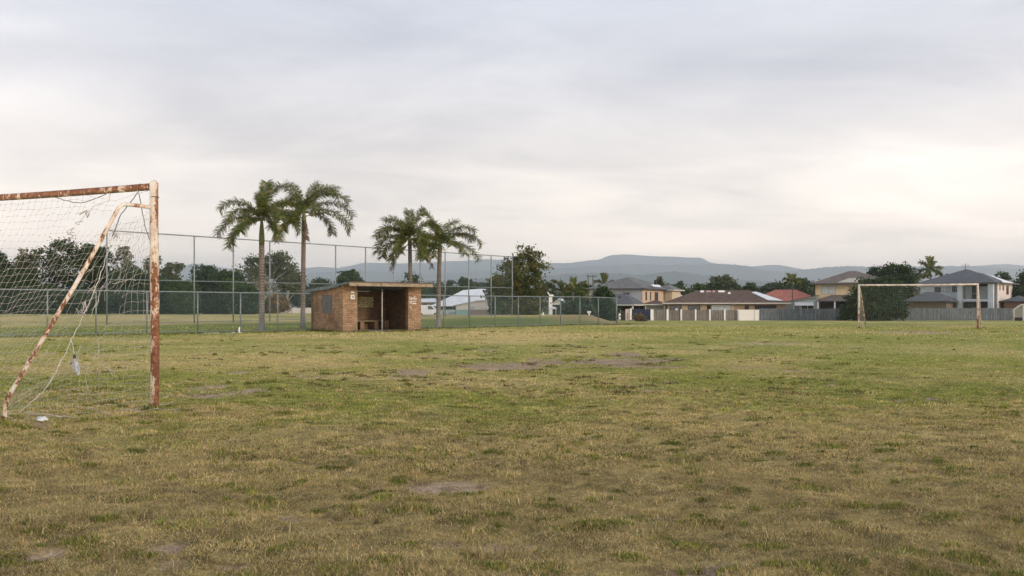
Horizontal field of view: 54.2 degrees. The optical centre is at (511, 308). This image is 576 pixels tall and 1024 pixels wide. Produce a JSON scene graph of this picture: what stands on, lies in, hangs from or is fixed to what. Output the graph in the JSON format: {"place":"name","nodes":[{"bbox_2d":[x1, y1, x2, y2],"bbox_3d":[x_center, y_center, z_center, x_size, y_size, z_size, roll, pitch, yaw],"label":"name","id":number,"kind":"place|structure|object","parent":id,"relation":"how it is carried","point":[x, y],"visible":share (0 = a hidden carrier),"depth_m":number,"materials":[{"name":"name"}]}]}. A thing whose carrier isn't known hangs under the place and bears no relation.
{"place":"outdoors","nodes":[
{"label":"outdoors","id":0,"kind":"place"},
{"bbox_2d":[0,309,1023,575],"bbox_3d":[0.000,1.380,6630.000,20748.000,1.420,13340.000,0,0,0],"label":"ground","id":1,"kind":"structure","parent":0,"point":[878,349],"depth_m":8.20,"materials":[{"name":"plant"}]},
{"bbox_2d":[0,249,14,311],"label":"tree","id":2,"kind":"object","parent":1,"relation":"on","point":[3,261],"visible":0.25,"depth_m":127.84,"materials":[{"name":"green plant"}]},
{"bbox_2d":[0,263,50,313],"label":"tree","id":3,"kind":"object","parent":1,"relation":"on","point":[19,275],"visible":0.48,"depth_m":120.44,"materials":[{"name":"green plant"}]},
{"bbox_2d":[10,247,44,271],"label":"gum tree","id":4,"kind":"object","parent":1,"relation":"on","point":[27,263],"visible":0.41,"depth_m":127.75,"materials":[{"name":"green plant"}]},
{"bbox_2d":[9,283,65,313],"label":"tree","id":5,"kind":"object","parent":1,"relation":"on","point":[60,297],"visible":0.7,"depth_m":116.56,"materials":[{"name":"green plant"}]},
{"bbox_2d":[36,416,48,420],"bbox_3d":[-4.439,1.039,9.446,0.111,0.050,0.074,6,-3,-28],"label":"plastic scrap","id":6,"kind":"object","parent":1,"relation":"on","point":[40,418],"visible":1,"depth_m":9.43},
{"bbox_2d":[31,236,98,313],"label":"tree","id":7,"kind":"object","parent":1,"relation":"on","point":[60,261],"visible":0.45,"depth_m":125.28,"materials":[{"name":"green plant"}]},
{"bbox_2d":[0,180,175,419],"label":"football goal","id":8,"kind":"object","parent":1,"relation":"on","point":[151,187],"visible":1,"depth_m":10.56,"materials":[{"name":"metal"}]},
{"bbox_2d":[72,354,79,375],"bbox_3d":[-4.271,0.551,9.799,0.077,0.212,0.044,0,0,0],"label":"hanging rag","id":9,"kind":"object","parent":8,"relation":"hanging from","point":[75,366],"visible":1,"depth_m":9.79,"materials":[{"name":"fabric"}]},
{"bbox_2d":[60,285,119,313],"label":"tree","id":10,"kind":"object","parent":1,"relation":"on","point":[100,308],"visible":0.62,"depth_m":117.49,"materials":[{"name":"green plant"}]},
{"bbox_2d":[78,242,120,308],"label":"tree","id":11,"kind":"object","parent":1,"relation":"on","point":[99,252],"visible":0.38,"depth_m":129.06,"materials":[{"name":"green plant"}]},
{"bbox_2d":[108,244,141,283],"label":"gum tree","id":12,"kind":"object","parent":1,"relation":"on","point":[125,255],"visible":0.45,"depth_m":132.72,"materials":[{"name":"green plant"}]},
{"bbox_2d":[105,265,149,313],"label":"tree","id":13,"kind":"object","parent":1,"relation":"on","point":[130,282],"visible":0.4,"depth_m":120.42,"materials":[{"name":"green plant"}]},
{"bbox_2d":[122,284,169,313],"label":"tree","id":14,"kind":"object","parent":1,"relation":"on","point":[138,300],"visible":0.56,"depth_m":116.80,"materials":[{"name":"green plant"}]},
{"bbox_2d":[141,255,176,279],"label":"gum tree","id":15,"kind":"object","parent":1,"relation":"on","point":[165,269],"visible":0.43,"depth_m":131.49,"materials":[{"name":"green plant"}]},
{"bbox_2d":[143,274,175,313],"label":"tree","id":16,"kind":"object","parent":1,"relation":"on","point":[162,285],"visible":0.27,"depth_m":118.53,"materials":[{"name":"green plant"}]},
{"bbox_2d":[172,262,185,279],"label":"tree","id":17,"kind":"object","parent":1,"relation":"on","point":[178,269],"visible":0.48,"depth_m":139.77,"materials":[{"name":"green plant"}]},
{"bbox_2d":[163,276,203,313],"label":"tree","id":18,"kind":"object","parent":1,"relation":"on","point":[180,287],"visible":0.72,"depth_m":115.99,"materials":[{"name":"green plant"}]},
{"bbox_2d":[188,264,220,313],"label":"tree","id":19,"kind":"object","parent":1,"relation":"on","point":[206,273],"visible":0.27,"depth_m":120.84,"materials":[{"name":"green plant"}]},
{"bbox_2d":[200,268,250,313],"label":"tree","id":20,"kind":"object","parent":1,"relation":"on","point":[219,285],"visible":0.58,"depth_m":118.86,"materials":[{"name":"green plant"}]},
{"bbox_2d":[224,283,265,313],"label":"tree","id":21,"kind":"object","parent":1,"relation":"on","point":[246,296],"visible":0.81,"depth_m":113.26,"materials":[{"name":"green plant"}]},
{"bbox_2d":[246,269,268,294],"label":"gum tree","id":22,"kind":"object","parent":1,"relation":"on","point":[251,272],"visible":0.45,"depth_m":142.50,"materials":[{"name":"green plant"}]},
{"bbox_2d":[211,179,309,329],"bbox_3d":[-12.530,-2.682,49.966,4.968,7.743,4.297,0,0,0],"label":"palm tree","id":23,"kind":"object","parent":1,"relation":"on","point":[261,211],"visible":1,"depth_m":49.88,"materials":[{"name":"green plant"}]},
{"bbox_2d":[231,249,310,297],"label":"gum tree","id":24,"kind":"object","parent":1,"relation":"on","point":[274,273],"visible":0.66,"depth_m":149.62,"materials":[{"name":"green plant"}]},
{"bbox_2d":[265,291,292,313],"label":"shrub","id":25,"kind":"object","parent":1,"relation":"on","point":[281,299],"visible":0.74,"depth_m":135.46,"materials":[{"name":"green plant"}]},
{"bbox_2d":[278,274,300,312],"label":"gum tree","id":26,"kind":"object","parent":1,"relation":"on","point":[283,281],"visible":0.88,"depth_m":145.89,"materials":[{"name":"green plant"}]},
{"bbox_2d":[278,285,308,307],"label":"tree","id":27,"kind":"object","parent":1,"relation":"on","point":[294,300],"visible":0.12,"depth_m":187.56,"materials":[{"name":"green plant"}]},
{"bbox_2d":[281,308,310,312],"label":"garden wall","id":28,"kind":"structure","parent":1,"relation":"on","point":[298,311],"depth_m":145.95,"materials":[{"name":"paint"}]},
{"bbox_2d":[0,289,616,336],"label":"chain link fence","id":29,"kind":"object","parent":1,"relation":"on","point":[147,311],"visible":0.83,"depth_m":44.66,"materials":[{"name":"metal"}]},
{"bbox_2d":[106,230,512,324],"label":"backstop fence","id":30,"kind":"object","parent":1,"relation":"on","point":[257,281],"visible":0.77,"depth_m":74.01,"materials":[{"name":"metal"}]},
{"bbox_2d":[264,179,356,328],"bbox_3d":[-11.020,-3.005,53.930,5.619,8.390,4.412,0,0,0],"label":"palm tree","id":31,"kind":"object","parent":1,"relation":"on","point":[310,199],"visible":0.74,"depth_m":53.91,"materials":[{"name":"green plant"}]},
{"bbox_2d":[298,277,331,307],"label":"tree","id":32,"kind":"object","parent":1,"relation":"on","point":[319,280],"visible":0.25,"depth_m":183.11,"materials":[{"name":"green plant"}]},
{"bbox_2d":[332,269,364,307],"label":"tree","id":33,"kind":"object","parent":1,"relation":"on","point":[349,274],"visible":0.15,"depth_m":164.47,"materials":[{"name":"green plant"}]},
{"bbox_2d":[304,281,433,331],"bbox_3d":[-6.919,-0.011,48.357,4.720,2.442,4.160,0,0,-40],"label":"brick shelter","id":34,"kind":"object","parent":1,"relation":"on","point":[395,305],"visible":0.95,"depth_m":48.20,"materials":[{"name":"brick"}]},
{"bbox_2d":[368,207,446,282],"bbox_3d":[-5.779,-2.335,54.967,4.001,7.050,3.878,0,0,29],"label":"palm tree","id":35,"kind":"object","parent":1,"relation":"on","point":[401,237],"visible":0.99,"depth_m":54.88,"materials":[{"name":"green plant"}]},
{"bbox_2d":[397,272,424,282],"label":"tree","id":36,"kind":"object","parent":1,"relation":"on","point":[415,279],"visible":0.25,"depth_m":104.88,"materials":[{"name":"green plant"}]},
{"bbox_2d":[421,288,434,298],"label":"tree","id":37,"kind":"object","parent":1,"relation":"on","point":[426,291],"visible":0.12,"depth_m":248.97,"materials":[{"name":"green plant"}]},
{"bbox_2d":[421,305,435,314],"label":"parked van","id":38,"kind":"object","parent":1,"relation":"on","point":[425,308],"visible":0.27,"depth_m":185.10,"materials":[{"name":"metal"}]},
{"bbox_2d":[421,298,435,314],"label":"cottage","id":39,"kind":"structure","parent":1,"relation":"on","point":[428,300],"depth_m":215.00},
{"bbox_2d":[421,281,447,300],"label":"tree","id":40,"kind":"object","parent":1,"relation":"on","point":[432,292],"visible":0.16,"depth_m":260.50,"materials":[{"name":"green plant"}]},
{"bbox_2d":[424,310,454,314],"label":"sheet fence","id":41,"kind":"object","parent":1,"relation":"on","point":[452,312],"visible":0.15,"depth_m":190.99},
{"bbox_2d":[412,204,482,326],"bbox_3d":[-4.099,-2.491,59.266,4.228,7.349,3.856,0,0,-38],"label":"palm tree","id":42,"kind":"object","parent":1,"relation":"on","point":[448,237],"visible":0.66,"depth_m":58.89,"materials":[{"name":"green plant"}]},
{"bbox_2d":[441,280,455,292],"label":"tree","id":43,"kind":"object","parent":1,"relation":"on","point":[450,282],"visible":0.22,"depth_m":267.31,"materials":[{"name":"green plant"}]},
{"bbox_2d":[441,287,470,299],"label":"tree","id":44,"kind":"object","parent":1,"relation":"on","point":[450,290],"visible":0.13,"depth_m":252.94,"materials":[{"name":"green plant"}]},
{"bbox_2d":[456,310,467,314],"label":"sheet fence","id":45,"kind":"object","parent":1,"relation":"on","point":[462,312],"visible":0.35,"depth_m":189.99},
{"bbox_2d":[457,277,474,289],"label":"tree","id":46,"kind":"object","parent":1,"relation":"on","point":[465,281],"visible":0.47,"depth_m":264.38,"materials":[{"name":"green plant"}]},
{"bbox_2d":[432,289,509,314],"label":"hall","id":47,"kind":"structure","parent":1,"relation":"on","point":[477,293],"depth_m":206.45,"materials":[{"name":"metal"}]},
{"bbox_2d":[470,310,488,314],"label":"sheet fence","id":48,"kind":"object","parent":1,"relation":"on","point":[481,311],"visible":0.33,"depth_m":190.49,"materials":[{"name":"metal"}]},
{"bbox_2d":[474,282,485,288],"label":"tree","id":49,"kind":"object","parent":1,"relation":"on","point":[480,284],"visible":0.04,"depth_m":268.35,"materials":[{"name":"green plant"}]},
{"bbox_2d":[480,271,504,314],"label":"tree","id":50,"kind":"object","parent":1,"relation":"on","point":[487,294],"visible":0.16,"depth_m":111.66,"materials":[{"name":"green plant"}]},
{"bbox_2d":[485,241,553,314],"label":"tree","id":51,"kind":"object","parent":1,"relation":"on","point":[521,287],"visible":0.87,"depth_m":103.34,"materials":[{"name":"green plant"}]},
{"bbox_2d":[541,280,559,302],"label":"tree","id":52,"kind":"object","parent":1,"relation":"on","point":[550,292],"visible":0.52,"depth_m":189.78,"materials":[{"name":"green plant"}]},
{"bbox_2d":[547,292,553,314],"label":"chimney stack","id":53,"kind":"object","parent":1,"relation":"on","point":[550,302],"visible":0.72,"depth_m":138.00,"materials":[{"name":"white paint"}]},
{"bbox_2d":[552,298,563,314],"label":"shed","id":54,"kind":"structure","parent":1,"relation":"on","point":[556,305],"depth_m":144.05,"materials":[{"name":"white paint"}]},
{"bbox_2d":[550,278,576,299],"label":"palm tree","id":55,"kind":"object","parent":1,"relation":"on","point":[562,288],"visible":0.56,"depth_m":149.96,"materials":[{"name":"green plant"}]},
{"bbox_2d":[557,300,583,314],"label":"shrub","id":56,"kind":"object","parent":1,"relation":"on","point":[575,307],"visible":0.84,"depth_m":121.12,"materials":[{"name":"green plant"}]},
{"bbox_2d":[557,287,588,314],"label":"tree","id":57,"kind":"object","parent":1,"relation":"on","point":[582,301],"visible":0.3,"depth_m":159.24,"materials":[{"name":"green plant"}]},
{"bbox_2d":[559,276,589,300],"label":"palm tree","id":58,"kind":"object","parent":1,"relation":"on","point":[573,285],"visible":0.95,"depth_m":148.00,"materials":[{"name":"green plant"}]},
{"bbox_2d":[578,283,591,304],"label":"tree","id":59,"kind":"object","parent":1,"relation":"on","point":[585,285],"visible":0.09,"depth_m":184.21,"materials":[{"name":"green plant"}]},
{"bbox_2d":[581,302,597,314],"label":"shrub","id":60,"kind":"object","parent":1,"relation":"on","point":[587,308],"visible":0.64,"depth_m":123.58,"materials":[{"name":"green plant"}]},
{"bbox_2d":[593,273,613,284],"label":"palm tree","id":61,"kind":"object","parent":1,"relation":"on","point":[604,276],"visible":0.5,"depth_m":205.12,"materials":[{"name":"green plant"}]},
{"bbox_2d":[589,284,620,317],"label":"tree","id":62,"kind":"object","parent":1,"relation":"on","point":[602,291],"visible":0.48,"depth_m":127.41,"materials":[{"name":"green plant"}]},
{"bbox_2d":[596,299,623,320],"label":"shrub","id":63,"kind":"object","parent":1,"relation":"on","point":[610,308],"visible":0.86,"depth_m":125.50,"materials":[{"name":"green plant"}]},
{"bbox_2d":[618,308,631,319],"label":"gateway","id":64,"kind":"object","parent":1,"relation":"on","point":[627,313],"visible":0.66,"depth_m":166.94,"materials":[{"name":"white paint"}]},
{"bbox_2d":[586,277,684,315],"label":"house","id":65,"kind":"structure","parent":1,"relation":"on","point":[633,293],"depth_m":177.70,"materials":[{"name":"grey brick"}]},
{"bbox_2d":[268,278,1009,311],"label":"woodland","id":66,"kind":"object","parent":1,"relation":"on","point":[547,306],"depth_m":308.74,"materials":[{"name":"green plant"}]},
{"bbox_2d":[631,312,647,320],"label":"shrub","id":67,"kind":"object","parent":1,"relation":"on","point":[640,316],"visible":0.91,"depth_m":149.49,"materials":[{"name":"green plant"}]},
{"bbox_2d":[632,309,649,319],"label":"sheet fence","id":68,"kind":"object","parent":1,"relation":"on","point":[645,312],"visible":0.48,"depth_m":169.97,"materials":[{"name":"metal"}]},
{"bbox_2d":[656,276,665,285],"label":"tree","id":69,"kind":"object","parent":1,"relation":"on","point":[660,281],"visible":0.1,"depth_m":209.52,"materials":[{"name":"green plant"}]},
{"bbox_2d":[674,281,684,288],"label":"tree","id":70,"kind":"object","parent":1,"relation":"on","point":[679,283],"visible":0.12,"depth_m":224.74,"materials":[{"name":"green plant"}]},
{"bbox_2d":[674,284,693,294],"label":"tree","id":71,"kind":"object","parent":1,"relation":"on","point":[686,291],"visible":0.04,"depth_m":204.38,"materials":[{"name":"green plant"}]},
{"bbox_2d":[650,309,737,319],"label":"pillar fence","id":72,"kind":"object","parent":1,"relation":"on","point":[681,314],"visible":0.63,"depth_m":166.99,"materials":[{"name":"white paint"}]},
{"bbox_2d":[690,282,708,290],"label":"tree","id":73,"kind":"object","parent":1,"relation":"on","point":[698,286],"visible":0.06,"depth_m":223.97,"materials":[{"name":"green plant"}]},
{"bbox_2d":[706,281,721,289],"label":"tree","id":74,"kind":"object","parent":1,"relation":"on","point":[714,285],"visible":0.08,"depth_m":214.01,"materials":[{"name":"green plant"}]},
{"bbox_2d":[642,290,790,319],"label":"house","id":75,"kind":"structure","parent":1,"relation":"on","point":[723,300],"depth_m":171.47,"materials":[{"name":"beige brick"}]},
{"bbox_2d":[670,305,680,309],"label":"window","id":76,"kind":"structure","parent":75,"relation":"in","point":[672,307],"depth_m":171.78,"materials":[{"name":"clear glass"}]},
{"bbox_2d":[688,305,699,314],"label":"window","id":77,"kind":"structure","parent":75,"relation":"in","point":[690,307],"depth_m":171.40,"materials":[{"name":"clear glass"}]},
{"bbox_2d":[712,305,729,309],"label":"window","id":78,"kind":"structure","parent":75,"relation":"in","point":[714,307],"depth_m":170.82,"materials":[{"name":"white paint"}]},
{"bbox_2d":[755,305,776,309],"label":"window","id":79,"kind":"structure","parent":75,"relation":"in","point":[757,307],"depth_m":169.94,"materials":[{"name":"glass"}]},
{"bbox_2d":[704,274,739,289],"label":"tree","id":80,"kind":"object","parent":1,"relation":"on","point":[724,279],"visible":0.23,"depth_m":228.71,"materials":[{"name":"green plant"}]},
{"bbox_2d":[722,281,742,289],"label":"tree","id":81,"kind":"object","parent":1,"relation":"on","point":[731,286],"visible":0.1,"depth_m":213.01,"materials":[{"name":"green plant"}]},
{"bbox_2d":[739,310,758,319],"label":"panel fence","id":82,"kind":"object","parent":1,"relation":"on","point":[748,314],"visible":1,"depth_m":166.47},
{"bbox_2d":[741,282,757,291],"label":"tree","id":83,"kind":"object","parent":1,"relation":"on","point":[751,286],"visible":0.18,"depth_m":214.44,"materials":[{"name":"green plant"}]},
{"bbox_2d":[757,279,786,293],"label":"tree","id":84,"kind":"object","parent":1,"relation":"on","point":[767,288],"visible":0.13,"depth_m":223.90,"materials":[{"name":"green plant"}]},
{"bbox_2d":[765,290,809,300],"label":"house","id":85,"kind":"structure","parent":1,"relation":"on","point":[784,295],"depth_m":199.01,"materials":[{"name":"red tile"}]},
{"bbox_2d":[784,284,793,289],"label":"tree","id":86,"kind":"object","parent":1,"relation":"on","point":[789,287],"visible":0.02,"depth_m":234.10,"materials":[{"name":"green plant"}]},
{"bbox_2d":[781,273,802,299],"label":"palm tree","id":87,"kind":"object","parent":1,"relation":"on","point":[793,278],"visible":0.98,"depth_m":175.93,"materials":[{"name":"green plant"}]},
{"bbox_2d":[785,295,818,319],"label":"garage","id":88,"kind":"structure","parent":1,"relation":"on","point":[806,302],"depth_m":169.94,"materials":[{"name":"white paint"}]},
{"bbox_2d":[801,306,813,313],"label":"window","id":89,"kind":"structure","parent":88,"relation":"in","point":[802,307],"depth_m":169.98,"materials":[{"name":"white paint"}]},
{"bbox_2d":[793,277,814,295],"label":"tree","id":90,"kind":"object","parent":1,"relation":"on","point":[806,288],"visible":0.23,"depth_m":220.66,"materials":[{"name":"green plant"}]},
{"bbox_2d":[759,308,865,319],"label":"timber fence","id":91,"kind":"object","parent":1,"relation":"on","point":[789,314],"visible":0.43,"depth_m":166.99,"materials":[{"name":"wood"}]},
{"bbox_2d":[836,308,850,320],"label":"shrub","id":92,"kind":"object","parent":1,"relation":"on","point":[841,318],"visible":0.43,"depth_m":163.65,"materials":[{"name":"green plant"}]},
{"bbox_2d":[809,271,893,311],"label":"house","id":93,"kind":"structure","parent":1,"relation":"on","point":[831,291],"depth_m":170.99,"materials":[{"name":"paint"}]},
{"bbox_2d":[822,286,835,293],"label":"window","id":94,"kind":"structure","parent":93,"relation":"in","point":[825,289],"depth_m":171.34,"materials":[{"name":"glass"}]},
{"bbox_2d":[838,275,911,320],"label":"tree","id":95,"kind":"object","parent":1,"relation":"on","point":[851,308],"visible":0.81,"depth_m":158.82,"materials":[{"name":"green plant"}]},
{"bbox_2d":[866,261,918,317],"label":"tree","id":96,"kind":"object","parent":1,"relation":"on","point":[901,272],"visible":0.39,"depth_m":188.88,"materials":[{"name":"green plant"}]},
{"bbox_2d":[907,271,924,293],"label":"tree","id":97,"kind":"object","parent":1,"relation":"on","point":[921,275],"visible":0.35,"depth_m":214.77,"materials":[{"name":"green plant"}]},
{"bbox_2d":[858,283,981,327],"bbox_3d":[22.162,-0.101,54.368,6.363,2.462,1.954,0,0,19],"label":"football goal","id":98,"kind":"object","parent":1,"relation":"on","point":[860,296],"visible":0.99,"depth_m":54.10,"materials":[{"name":"metal"}]},
{"bbox_2d":[916,255,943,279],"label":"palm tree","id":99,"kind":"object","parent":1,"relation":"on","point":[930,264],"visible":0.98,"depth_m":189.97,"materials":[{"name":"green plant"}]},
{"bbox_2d":[890,308,1015,319],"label":"timber fence","id":100,"kind":"object","parent":1,"relation":"on","point":[992,313],"visible":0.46,"depth_m":166.99,"materials":[{"name":"wood"}]},
{"bbox_2d":[904,263,1023,319],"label":"house","id":101,"kind":"structure","parent":1,"relation":"on","point":[995,292],"depth_m":171.90,"materials":[{"name":"grey tile"}]},
{"bbox_2d":[934,287,940,291],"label":"window","id":102,"kind":"structure","parent":101,"relation":"in","point":[936,289],"depth_m":176.11,"materials":[{"name":"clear glass"}]},
{"bbox_2d":[994,271,1015,285],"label":"tree","id":103,"kind":"object","parent":1,"relation":"on","point":[1005,276],"visible":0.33,"depth_m":224.83,"materials":[{"name":"green plant"}]},
{"bbox_2d":[1011,285,1023,296],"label":"tree","id":104,"kind":"object","parent":1,"relation":"on","point":[1018,291],"visible":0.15,"depth_m":177.25,"materials":[{"name":"green plant"}]},
{"bbox_2d":[1012,269,1023,294],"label":"tree","id":105,"kind":"object","parent":1,"relation":"on","point":[1020,280],"visible":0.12,"depth_m":189.63,"materials":[{"name":"green plant"}]},
{"bbox_2d":[1013,304,1023,320],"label":"portable shelter","id":106,"kind":"object","parent":1,"relation":"on","point":[1018,310],"visible":0.91,"depth_m":160.74,"materials":[{"name":"fabric"}]},
{"bbox_2d":[0,0,1023,272],"label":"sky","id":107,"kind":"structure","parent":0,"point":[801,134],"materials":[{"name":"white"}]},
{"bbox_2d":[15,254,1023,277],"bbox_3d":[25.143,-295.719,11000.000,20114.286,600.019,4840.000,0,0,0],"label":"hill range","id":108,"kind":"structure","parent":0,"point":[624,259],"depth_m":10722.11,"materials":[{"name":"grey"}]},
{"bbox_2d":[40,271,1016,308],"bbox_3d":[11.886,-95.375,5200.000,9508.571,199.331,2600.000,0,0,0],"label":"hill range","id":109,"kind":"structure","parent":0,"point":[675,277],"depth_m":5013.06,"materials":[{"name":"grey"}]},
{"bbox_2d":[38,264,1023,285],"bbox_3d":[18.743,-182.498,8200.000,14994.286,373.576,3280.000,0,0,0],"label":"hill range","id":110,"kind":"structure","parent":0,"point":[740,272],"depth_m":7954.66,"materials":[{"name":"grey"}]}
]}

